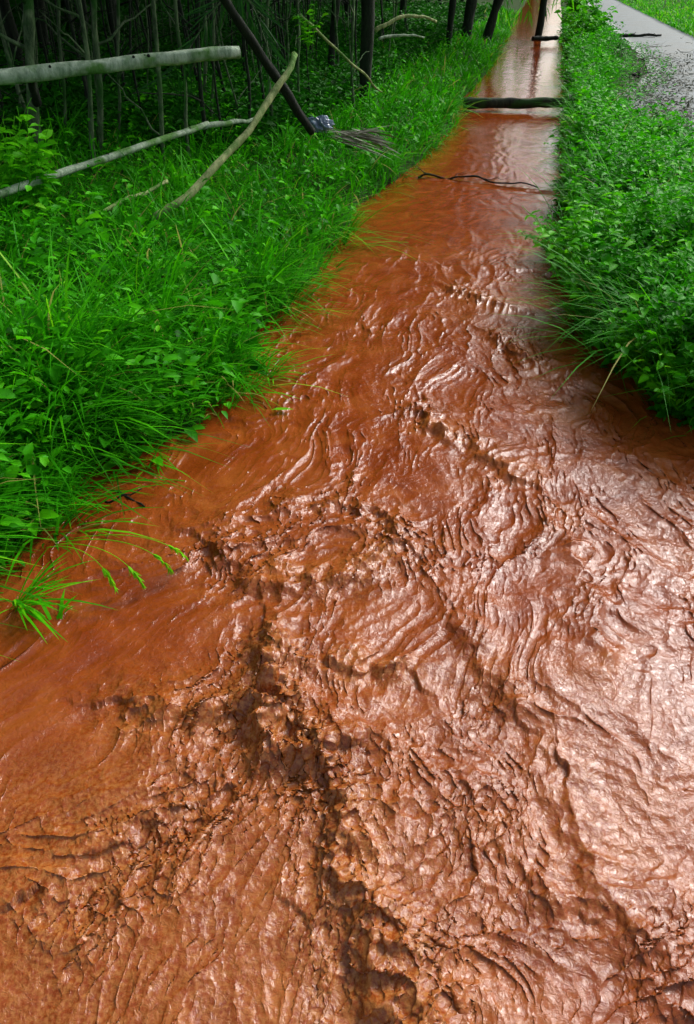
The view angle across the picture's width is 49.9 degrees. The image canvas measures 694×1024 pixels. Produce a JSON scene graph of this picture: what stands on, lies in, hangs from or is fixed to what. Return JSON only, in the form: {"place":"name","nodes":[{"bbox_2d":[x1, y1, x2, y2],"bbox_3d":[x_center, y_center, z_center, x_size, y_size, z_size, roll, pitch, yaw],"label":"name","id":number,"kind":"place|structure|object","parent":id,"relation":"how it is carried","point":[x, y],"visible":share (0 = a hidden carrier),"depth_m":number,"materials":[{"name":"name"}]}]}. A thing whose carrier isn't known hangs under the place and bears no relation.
{"place":"outdoors","nodes":[
{"label":"outdoors","id":0,"kind":"place"},
{"bbox_2d":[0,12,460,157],"bbox_3d":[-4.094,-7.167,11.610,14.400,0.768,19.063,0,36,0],"label":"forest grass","id":1,"kind":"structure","parent":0,"point":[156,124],"depth_m":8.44,"materials":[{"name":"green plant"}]},
{"bbox_2d":[0,0,693,1023],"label":"water","id":2,"kind":"structure","parent":0,"point":[370,700],"depth_m":2.09,"materials":[{"name":"liquid"}]},
{"bbox_2d":[24,589,76,619],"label":"grass tuft","id":3,"kind":"object","parent":2,"relation":"on","point":[59,615],"visible":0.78,"depth_m":2.29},
{"bbox_2d":[0,545,115,642],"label":"grass tuft","id":4,"kind":"object","parent":2,"relation":"on","point":[37,615],"visible":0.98,"depth_m":2.30,"materials":[{"name":"plant"}]},
{"bbox_2d":[46,546,118,593],"bbox_3d":[-0.845,0.175,2.363,0.271,0.134,0.025,13,38,18],"label":"bent grass stalk","id":5,"kind":"object","parent":2,"relation":"on","point":[107,573],"visible":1,"depth_m":2.34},
{"bbox_2d":[124,445,188,478],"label":"grass tuft","id":6,"kind":"object","parent":2,"relation":"on","point":[158,467],"visible":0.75,"depth_m":2.96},
{"bbox_2d":[256,349,305,385],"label":"grass tuft","id":7,"kind":"object","parent":2,"relation":"on","point":[284,368],"visible":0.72,"depth_m":3.66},
{"bbox_2d":[413,163,537,187],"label":"floating branch","id":8,"kind":"object","parent":2,"relation":"on","point":[455,176],"visible":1,"depth_m":6.99,"materials":[{"name":"brown wood"}]},
{"bbox_2d":[463,97,570,108],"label":"log across water","id":9,"kind":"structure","parent":2,"relation":"on","point":[510,103],"depth_m":10.51,"materials":[{"name":"brown wood"}]},
{"bbox_2d":[531,36,558,40],"bbox_3d":[5.351,-12.777,20.102,0.791,0.137,0.133,-13,38,-17],"label":"log","id":10,"kind":"object","parent":2,"relation":"on","point":[541,38],"visible":0.99,"depth_m":20.06,"materials":[{"name":"brown wood"}]},
{"bbox_2d":[0,0,693,589],"bbox_3d":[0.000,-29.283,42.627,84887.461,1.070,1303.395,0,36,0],"label":"ground","id":11,"kind":"structure","parent":0,"point":[518,4],"depth_m":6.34,"materials":[{"name":"plant"}]},
{"bbox_2d":[0,22,21,107],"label":"thin stem","id":12,"kind":"object","parent":11,"relation":"on","point":[11,57],"visible":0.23,"depth_m":6.69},
{"bbox_2d":[0,0,24,85],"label":"forest tree","id":13,"kind":"object","parent":11,"relation":"on","point":[10,27],"visible":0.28,"depth_m":9.57,"materials":[{"name":"black plant"}]},
{"bbox_2d":[0,99,35,189],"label":"shrub","id":14,"kind":"object","parent":11,"relation":"on","point":[11,119],"visible":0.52,"depth_m":4.86,"materials":[{"name":"green plant"}]},
{"bbox_2d":[0,0,46,169],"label":"sapling","id":15,"kind":"object","parent":11,"relation":"on","point":[28,45],"visible":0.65,"depth_m":5.33,"materials":[{"name":"brown plant"}]},
{"bbox_2d":[0,0,50,96],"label":"thin stem","id":16,"kind":"object","parent":11,"relation":"on","point":[41,36],"visible":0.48,"depth_m":8.11,"materials":[{"name":"brown plant"}]},
{"bbox_2d":[0,108,61,222],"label":"shrub","id":17,"kind":"object","parent":11,"relation":"on","point":[21,161],"visible":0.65,"depth_m":4.53,"materials":[{"name":"green plant"}]},
{"bbox_2d":[33,0,51,60],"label":"forest tree","id":18,"kind":"object","parent":11,"relation":"on","point":[41,5],"visible":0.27,"depth_m":11.14,"materials":[{"name":"black plant"}]},
{"bbox_2d":[14,351,72,416],"bbox_3d":[-1.209,-0.422,2.914,0.236,0.393,0.263,0,36,0],"label":"broadleaf plant","id":19,"kind":"object","parent":11,"relation":"on","point":[39,404],"visible":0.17,"depth_m":2.81,"materials":[{"name":"green plant"}]},
{"bbox_2d":[35,11,53,93],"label":"thin stem","id":20,"kind":"object","parent":11,"relation":"on","point":[36,46],"visible":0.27,"depth_m":8.40,"materials":[{"name":"brown plant"}]},
{"bbox_2d":[0,12,94,151],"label":"thin stem","id":21,"kind":"object","parent":11,"relation":"on","point":[10,63],"visible":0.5,"depth_m":6.02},
{"bbox_2d":[6,0,95,78],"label":"thin stem","id":22,"kind":"object","parent":11,"relation":"on","point":[62,18],"visible":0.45,"depth_m":7.36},
{"bbox_2d":[56,0,66,154],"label":"sapling","id":23,"kind":"object","parent":11,"relation":"on","point":[61,59],"visible":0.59,"depth_m":6.00,"materials":[{"name":"brown plant"}]},
{"bbox_2d":[45,1,115,104],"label":"thin stem","id":24,"kind":"object","parent":11,"relation":"on","point":[63,43],"visible":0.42,"depth_m":6.78,"materials":[{"name":"brown plant"}]},
{"bbox_2d":[69,0,103,129],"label":"thin stem","id":25,"kind":"object","parent":11,"relation":"on","point":[90,50],"visible":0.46,"depth_m":6.69,"materials":[{"name":"brown plant"}]},
{"bbox_2d":[18,0,156,154],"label":"sapling","id":26,"kind":"object","parent":11,"relation":"on","point":[99,88],"visible":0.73,"depth_m":5.92,"materials":[{"name":"brown plant"}]},
{"bbox_2d":[76,0,98,175],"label":"sapling","id":27,"kind":"object","parent":11,"relation":"on","point":[89,80],"visible":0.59,"depth_m":5.40,"materials":[{"name":"brown plant"}]},
{"bbox_2d":[66,0,113,120],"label":"thin stem","id":28,"kind":"object","parent":11,"relation":"on","point":[71,20],"visible":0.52,"depth_m":6.33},
{"bbox_2d":[35,0,157,116],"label":"thin stem","id":29,"kind":"object","parent":11,"relation":"on","point":[84,6],"visible":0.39,"depth_m":6.84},
{"bbox_2d":[55,543,145,589],"bbox_3d":[-0.794,0.167,2.369,0.323,0.137,0.030,12,38,16],"label":"bent grass stalk","id":30,"kind":"object","parent":11,"relation":"attached to","point":[135,574],"visible":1,"depth_m":2.34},
{"bbox_2d":[0,121,208,198],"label":"fallen log","id":31,"kind":"object","parent":11,"relation":"on","point":[77,167],"visible":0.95,"depth_m":5.03,"materials":[{"name":"grey wood"}]},
{"bbox_2d":[203,117,253,129],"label":"dead branch","id":32,"kind":"object","parent":31,"relation":"on","point":[223,123],"visible":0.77,"depth_m":6.09,"materials":[{"name":"wood"}]},
{"bbox_2d":[100,0,112,56],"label":"thin stem","id":33,"kind":"object","parent":11,"relation":"on","point":[108,46],"visible":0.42,"depth_m":9.26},
{"bbox_2d":[0,0,234,51],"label":"woods","id":34,"kind":"object","parent":11,"relation":"on","point":[141,5],"visible":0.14,"depth_m":15.45,"materials":[{"name":"green plant"}]},
{"bbox_2d":[65,539,173,574],"bbox_3d":[-0.741,0.138,2.404,0.358,0.140,0.034,4,36,6],"label":"bent grass stalk","id":35,"kind":"object","parent":11,"relation":"attached to","point":[158,557],"visible":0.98,"depth_m":2.38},
{"bbox_2d":[0,46,240,84],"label":"fallen log","id":36,"kind":"object","parent":11,"relation":"on","point":[38,73],"visible":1,"depth_m":4.78,"materials":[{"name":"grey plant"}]},
{"bbox_2d":[25,64,41,106],"bbox_3d":[-2.036,-2.757,4.825,0.066,0.254,0.208,-10,37,-13],"label":"stub","id":37,"kind":"object","parent":36,"relation":"attached to","point":[35,97],"visible":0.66,"depth_m":4.87,"materials":[{"name":"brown wood"}]},
{"bbox_2d":[103,0,137,53],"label":"thin stem","id":38,"kind":"object","parent":11,"relation":"on","point":[110,34],"visible":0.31,"depth_m":9.71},
{"bbox_2d":[105,0,139,52],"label":"forest tree","id":39,"kind":"object","parent":11,"relation":"on","point":[114,9],"visible":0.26,"depth_m":12.32,"materials":[{"name":"black plant"}]},
{"bbox_2d":[116,0,140,137],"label":"sapling","id":40,"kind":"object","parent":11,"relation":"on","point":[119,74],"visible":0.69,"depth_m":6.24,"materials":[{"name":"brown plant"}]},
{"bbox_2d":[107,0,153,70],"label":"thin stem","id":41,"kind":"object","parent":11,"relation":"on","point":[148,18],"visible":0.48,"depth_m":9.56,"materials":[{"name":"brown plant"}]},
{"bbox_2d":[93,179,167,218],"bbox_3d":[-1.370,-1.992,4.731,0.037,0.100,0.692,20,40,25],"label":"stick","id":42,"kind":"object","parent":11,"relation":"on","point":[153,188],"visible":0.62,"depth_m":4.77,"materials":[{"name":"brown plant"}]},
{"bbox_2d":[99,434,162,473],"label":"broadleaf plant","id":43,"kind":"object","parent":11,"relation":"on","point":[104,442],"visible":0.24,"depth_m":2.96,"materials":[{"name":"green plant"}]},
{"bbox_2d":[74,534,188,560],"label":"bent grass stalk","id":44,"kind":"object","parent":11,"relation":"attached to","point":[176,550],"visible":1,"depth_m":2.41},
{"bbox_2d":[128,0,142,122],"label":"thin stem","id":45,"kind":"object","parent":11,"relation":"on","point":[133,71],"visible":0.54,"depth_m":6.76,"materials":[{"name":"brown plant"}]},
{"bbox_2d":[107,0,165,166],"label":"sapling","id":46,"kind":"object","parent":11,"relation":"on","point":[159,81],"visible":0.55,"depth_m":5.79,"materials":[{"name":"brown plant"}]},
{"bbox_2d":[135,0,155,78],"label":"thin stem","id":47,"kind":"object","parent":11,"relation":"on","point":[142,24],"visible":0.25,"depth_m":9.04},
{"bbox_2d":[145,0,148,101],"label":"thin stem","id":48,"kind":"object","parent":11,"relation":"on","point":[148,39],"visible":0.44,"depth_m":7.25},
{"bbox_2d":[108,0,192,114],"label":"thin stem","id":49,"kind":"object","parent":11,"relation":"on","point":[113,26],"visible":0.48,"depth_m":7.31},
{"bbox_2d":[131,246,199,289],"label":"broadleaf plant","id":50,"kind":"object","parent":11,"relation":"on","point":[192,255],"visible":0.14,"depth_m":3.96,"materials":[{"name":"green plant"}]},
{"bbox_2d":[129,0,209,152],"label":"sapling","id":51,"kind":"object","parent":11,"relation":"on","point":[201,99],"visible":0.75,"depth_m":6.29,"materials":[{"name":"brown plant"}]},
{"bbox_2d":[140,0,228,109],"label":"thin stem","id":52,"kind":"object","parent":11,"relation":"on","point":[217,67],"visible":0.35,"depth_m":7.51,"materials":[{"name":"brown plant"}]},
{"bbox_2d":[177,0,198,92],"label":"thin stem","id":53,"kind":"object","parent":11,"relation":"on","point":[186,31],"visible":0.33,"depth_m":7.56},
{"bbox_2d":[166,0,254,143],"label":"thin stem","id":54,"kind":"object","parent":11,"relation":"on","point":[217,103],"visible":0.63,"depth_m":6.46,"materials":[{"name":"wood"}]},
{"bbox_2d":[210,0,214,119],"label":"sapling","id":55,"kind":"object","parent":11,"relation":"on","point":[213,42],"visible":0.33,"depth_m":6.60,"materials":[{"name":"brown plant"}]},
{"bbox_2d":[160,0,268,162],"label":"sapling","id":56,"kind":"object","parent":11,"relation":"on","point":[176,23],"visible":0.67,"depth_m":5.88,"materials":[{"name":"brown plant"}]},
{"bbox_2d":[134,0,248,109],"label":"palm frond","id":57,"kind":"object","parent":56,"relation":"hanging from","point":[189,44],"visible":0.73,"depth_m":5.94,"materials":[{"name":"green plant"}]},
{"bbox_2d":[202,1,237,99],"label":"thin stem","id":58,"kind":"object","parent":11,"relation":"on","point":[205,62],"visible":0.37,"depth_m":7.58,"materials":[{"name":"brown plant"}]},
{"bbox_2d":[149,52,297,219],"bbox_3d":[-0.741,-2.393,4.727,0.112,0.824,1.351,26,43,31],"label":"leaning stick","id":59,"kind":"object","parent":11,"relation":"on","point":[225,155],"visible":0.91,"depth_m":4.74,"materials":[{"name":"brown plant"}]},
{"bbox_2d":[214,6,262,128],"bbox_3d":[-1.078,-4.696,6.316,0.866,3.101,1.330,0,36,0],"label":"thin stem","id":60,"kind":"object","parent":11,"relation":"on","point":[216,24],"visible":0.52,"depth_m":6.90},
{"bbox_2d":[0,0,491,154],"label":"undergrowth","id":61,"kind":"object","parent":11,"relation":"on","point":[421,8],"visible":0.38,"depth_m":9.11,"materials":[{"name":"green plant"}]},
{"bbox_2d":[242,0,253,123],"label":"thin stem","id":62,"kind":"object","parent":11,"relation":"on","point":[247,71],"visible":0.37,"depth_m":6.70,"materials":[{"name":"brown plant"}]},
{"bbox_2d":[0,20,497,569],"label":"bank weeds","id":63,"kind":"object","parent":11,"relation":"on","point":[24,386],"visible":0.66,"depth_m":3.63,"materials":[{"name":"green plant"}]},
{"bbox_2d":[220,0,280,93],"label":"thin stem","id":64,"kind":"object","parent":11,"relation":"on","point":[275,32],"visible":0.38,"depth_m":7.88,"materials":[{"name":"brown plant"}]},
{"bbox_2d":[229,0,272,125],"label":"sapling","id":65,"kind":"object","parent":11,"relation":"on","point":[266,19],"visible":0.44,"depth_m":6.94,"materials":[{"name":"brown plant"}]},
{"bbox_2d":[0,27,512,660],"bbox_3d":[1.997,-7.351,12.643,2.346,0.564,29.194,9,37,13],"label":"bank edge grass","id":66,"kind":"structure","parent":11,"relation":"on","point":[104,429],"depth_m":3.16,"materials":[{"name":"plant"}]},
{"bbox_2d":[229,0,299,119],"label":"palm frond","id":67,"kind":"object","parent":11,"relation":"on","point":[275,51],"visible":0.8,"depth_m":5.90,"materials":[{"name":"green plant"}]},
{"bbox_2d":[219,0,314,134],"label":"leaning pole","id":68,"kind":"object","parent":11,"relation":"on","point":[264,60],"visible":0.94,"depth_m":5.48,"materials":[{"name":"brown wood"}]},
{"bbox_2d":[249,0,302,115],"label":"thin stem","id":69,"kind":"object","parent":11,"relation":"on","point":[260,76],"visible":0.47,"depth_m":7.07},
{"bbox_2d":[263,0,288,67],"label":"thin stem","id":70,"kind":"object","parent":11,"relation":"on","point":[287,35],"visible":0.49,"depth_m":8.51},
{"bbox_2d":[277,0,294,65],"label":"thin stem","id":71,"kind":"object","parent":11,"relation":"on","point":[282,36],"visible":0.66,"depth_m":9.38,"materials":[{"name":"brown plant"}]},
{"bbox_2d":[262,0,310,97],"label":"thin stem","id":72,"kind":"object","parent":11,"relation":"on","point":[306,55],"visible":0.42,"depth_m":8.15,"materials":[{"name":"brown plant"}]},
{"bbox_2d":[295,0,300,98],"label":"sapling","id":73,"kind":"object","parent":11,"relation":"on","point":[297,36],"visible":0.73,"depth_m":7.68,"materials":[{"name":"brown plant"}]},
{"bbox_2d":[308,115,334,132],"bbox_3d":[-0.218,-3.318,6.371,0.233,0.147,0.162,1,34,-19],"label":"plastic bag","id":74,"kind":"object","parent":11,"relation":"on","point":[321,123],"visible":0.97,"depth_m":6.34,"materials":[{"name":"plastic"}]},
{"bbox_2d":[324,0,338,77],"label":"thin stem","id":75,"kind":"object","parent":11,"relation":"on","point":[335,22],"visible":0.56,"depth_m":9.99,"materials":[{"name":"brown plant"}]},
{"bbox_2d":[327,0,339,72],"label":"forest tree","id":76,"kind":"object","parent":11,"relation":"on","point":[331,50],"visible":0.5,"depth_m":10.10,"materials":[{"name":"black plant"}]},
{"bbox_2d":[317,0,350,70],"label":"thin stem","id":77,"kind":"object","parent":11,"relation":"on","point":[346,24],"visible":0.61,"depth_m":9.93,"materials":[{"name":"brown plant"}]},
{"bbox_2d":[299,13,382,92],"bbox_3d":[-0.025,-4.131,6.750,0.972,0.664,0.063,-25,43,-30],"label":"bent branch","id":78,"kind":"object","parent":11,"relation":"on","point":[320,34],"visible":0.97,"depth_m":6.68,"materials":[{"name":"brown plant"}]},
{"bbox_2d":[293,2,327,50],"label":"sprig","id":79,"kind":"object","parent":78,"relation":"attached to","point":[305,34],"visible":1,"depth_m":6.38,"materials":[{"name":"green plant"}]},
{"bbox_2d":[346,0,357,74],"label":"thin stem","id":80,"kind":"object","parent":11,"relation":"on","point":[355,30],"visible":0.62,"depth_m":9.82,"materials":[{"name":"brown plant"}]},
{"bbox_2d":[349,0,368,116],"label":"sapling","id":81,"kind":"object","parent":11,"relation":"on","point":[352,41],"visible":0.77,"depth_m":8.08,"materials":[{"name":"brown plant"}]},
{"bbox_2d":[328,125,401,158],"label":"dead palm leaf","id":82,"kind":"object","parent":11,"relation":"on","point":[375,139],"visible":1,"depth_m":6.04,"materials":[{"name":"plant"}]},
{"bbox_2d":[359,0,374,103],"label":"forest tree","id":83,"kind":"object","parent":11,"relation":"on","point":[367,24],"visible":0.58,"depth_m":8.87,"materials":[{"name":"brown plant"}]},
{"bbox_2d":[374,14,436,32],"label":"bent branch","id":84,"kind":"object","parent":11,"relation":"on","point":[384,25],"visible":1,"depth_m":8.62,"materials":[{"name":"brown plant"}]},
{"bbox_2d":[388,0,440,61],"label":"thin stem","id":85,"kind":"object","parent":11,"relation":"on","point":[392,30],"visible":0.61,"depth_m":11.18,"materials":[{"name":"brown plant"}]},
{"bbox_2d":[446,0,456,47],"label":"forest tree","id":86,"kind":"object","parent":11,"relation":"on","point":[451,10],"visible":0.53,"depth_m":15.81,"materials":[{"name":"black plant"}]},
{"bbox_2d":[459,0,476,41],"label":"forest tree","id":87,"kind":"object","parent":11,"relation":"on","point":[469,13],"visible":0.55,"depth_m":17.49,"materials":[{"name":"black plant"}]},
{"bbox_2d":[482,0,503,45],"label":"forest tree","id":88,"kind":"object","parent":11,"relation":"on","point":[491,21],"visible":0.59,"depth_m":18.33,"materials":[{"name":"black plant"}]},
{"bbox_2d":[517,211,557,258],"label":"water weed","id":89,"kind":"object","parent":11,"relation":"on","point":[549,229],"visible":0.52,"depth_m":5.09,"materials":[{"name":"green plant"}]},
{"bbox_2d":[495,0,593,35],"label":"tree","id":90,"kind":"object","parent":11,"relation":"on","point":[542,9],"visible":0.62,"depth_m":21.04,"materials":[{"name":"green plant"}]},
{"bbox_2d":[554,134,585,185],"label":"tall weed","id":91,"kind":"object","parent":11,"relation":"on","point":[564,167],"visible":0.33,"depth_m":6.16,"materials":[{"name":"green plant"}]},
{"bbox_2d":[559,168,582,218],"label":"tall weed","id":92,"kind":"object","parent":11,"relation":"on","point":[574,197],"visible":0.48,"depth_m":5.13,"materials":[{"name":"green plant"}]},
{"bbox_2d":[555,48,587,82],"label":"bush","id":93,"kind":"object","parent":11,"relation":"on","point":[566,69],"visible":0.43,"depth_m":12.79,"materials":[{"name":"green plant"}]},
{"bbox_2d":[559,0,594,16],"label":"bush","id":94,"kind":"object","parent":11,"relation":"on","point":[576,3],"visible":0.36,"depth_m":26.58,"materials":[{"name":"green plant"}]},
{"bbox_2d":[554,0,619,37],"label":"bush","id":95,"kind":"object","parent":11,"relation":"on","point":[596,16],"visible":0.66,"depth_m":17.76,"materials":[{"name":"green plant"}]},
{"bbox_2d":[547,248,640,328],"bbox_3d":[1.357,-1.177,3.991,0.567,0.490,0.571,0,36,0],"label":"leafy clump","id":96,"kind":"object","parent":11,"relation":"on","point":[574,281],"visible":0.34,"depth_m":3.93,"materials":[{"name":"green plant"}]},
{"bbox_2d":[522,186,669,291],"bbox_3d":[1.424,-1.474,4.192,0.831,0.621,0.715,0,36,0],"label":"leafy clump","id":97,"kind":"object","parent":11,"relation":"on","point":[582,237],"visible":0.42,"depth_m":4.22,"materials":[{"name":"green plant"}]},
{"bbox_2d":[533,7,693,427],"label":"weeds","id":98,"kind":"object","parent":11,"relation":"on","point":[662,160],"visible":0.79,"depth_m":5.14,"materials":[{"name":"green plant"}]},
{"bbox_2d":[553,36,693,148],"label":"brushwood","id":99,"kind":"object","parent":11,"relation":"on","point":[650,80],"visible":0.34,"depth_m":11.55,"materials":[{"name":"plant"}]},
{"bbox_2d":[595,164,693,242],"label":"leafy clump","id":100,"kind":"object","parent":11,"relation":"on","point":[604,202],"visible":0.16,"depth_m":4.35,"materials":[{"name":"green plant"}]},
{"bbox_2d":[603,200,693,284],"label":"leafy clump","id":101,"kind":"object","parent":11,"relation":"on","point":[661,230],"visible":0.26,"depth_m":3.80,"materials":[{"name":"green plant"}]},
{"bbox_2d":[609,49,693,139],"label":"leaf litter","id":102,"kind":"object","parent":11,"relation":"on","point":[672,89],"visible":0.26,"depth_m":11.35,"materials":[{"name":"plant"}]},
{"bbox_2d":[617,0,693,36],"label":"meadow grass","id":103,"kind":"structure","parent":11,"relation":"on","point":[686,23],"depth_m":30.95,"materials":[{"name":"plant"}]},
{"bbox_2d":[378,34,424,39],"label":"bent branch","id":104,"kind":"object","parent":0,"point":[394,35],"visible":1,"depth_m":9.05,"materials":[{"name":"grey plant"}]},
{"bbox_2d":[487,14,693,438],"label":"roadside grass","id":105,"kind":"structure","parent":0,"point":[610,313],"depth_m":3.92,"materials":[{"name":"plant"}]},
{"bbox_2d":[594,279,693,388],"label":"leafy clump","id":106,"kind":"object","parent":105,"relation":"on","point":[619,341],"visible":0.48,"depth_m":3.40,"materials":[{"name":"green plant"}]},
{"bbox_2d":[613,300,693,418],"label":"leafy clump","id":107,"kind":"object","parent":105,"relation":"on","point":[665,353],"visible":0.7,"depth_m":3.17,"materials":[{"name":"green plant"}]},
{"bbox_2d":[587,0,693,132],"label":"road","id":108,"kind":"structure","parent":0,"point":[633,20],"depth_m":19.09,"materials":[{"name":"asphalt"}]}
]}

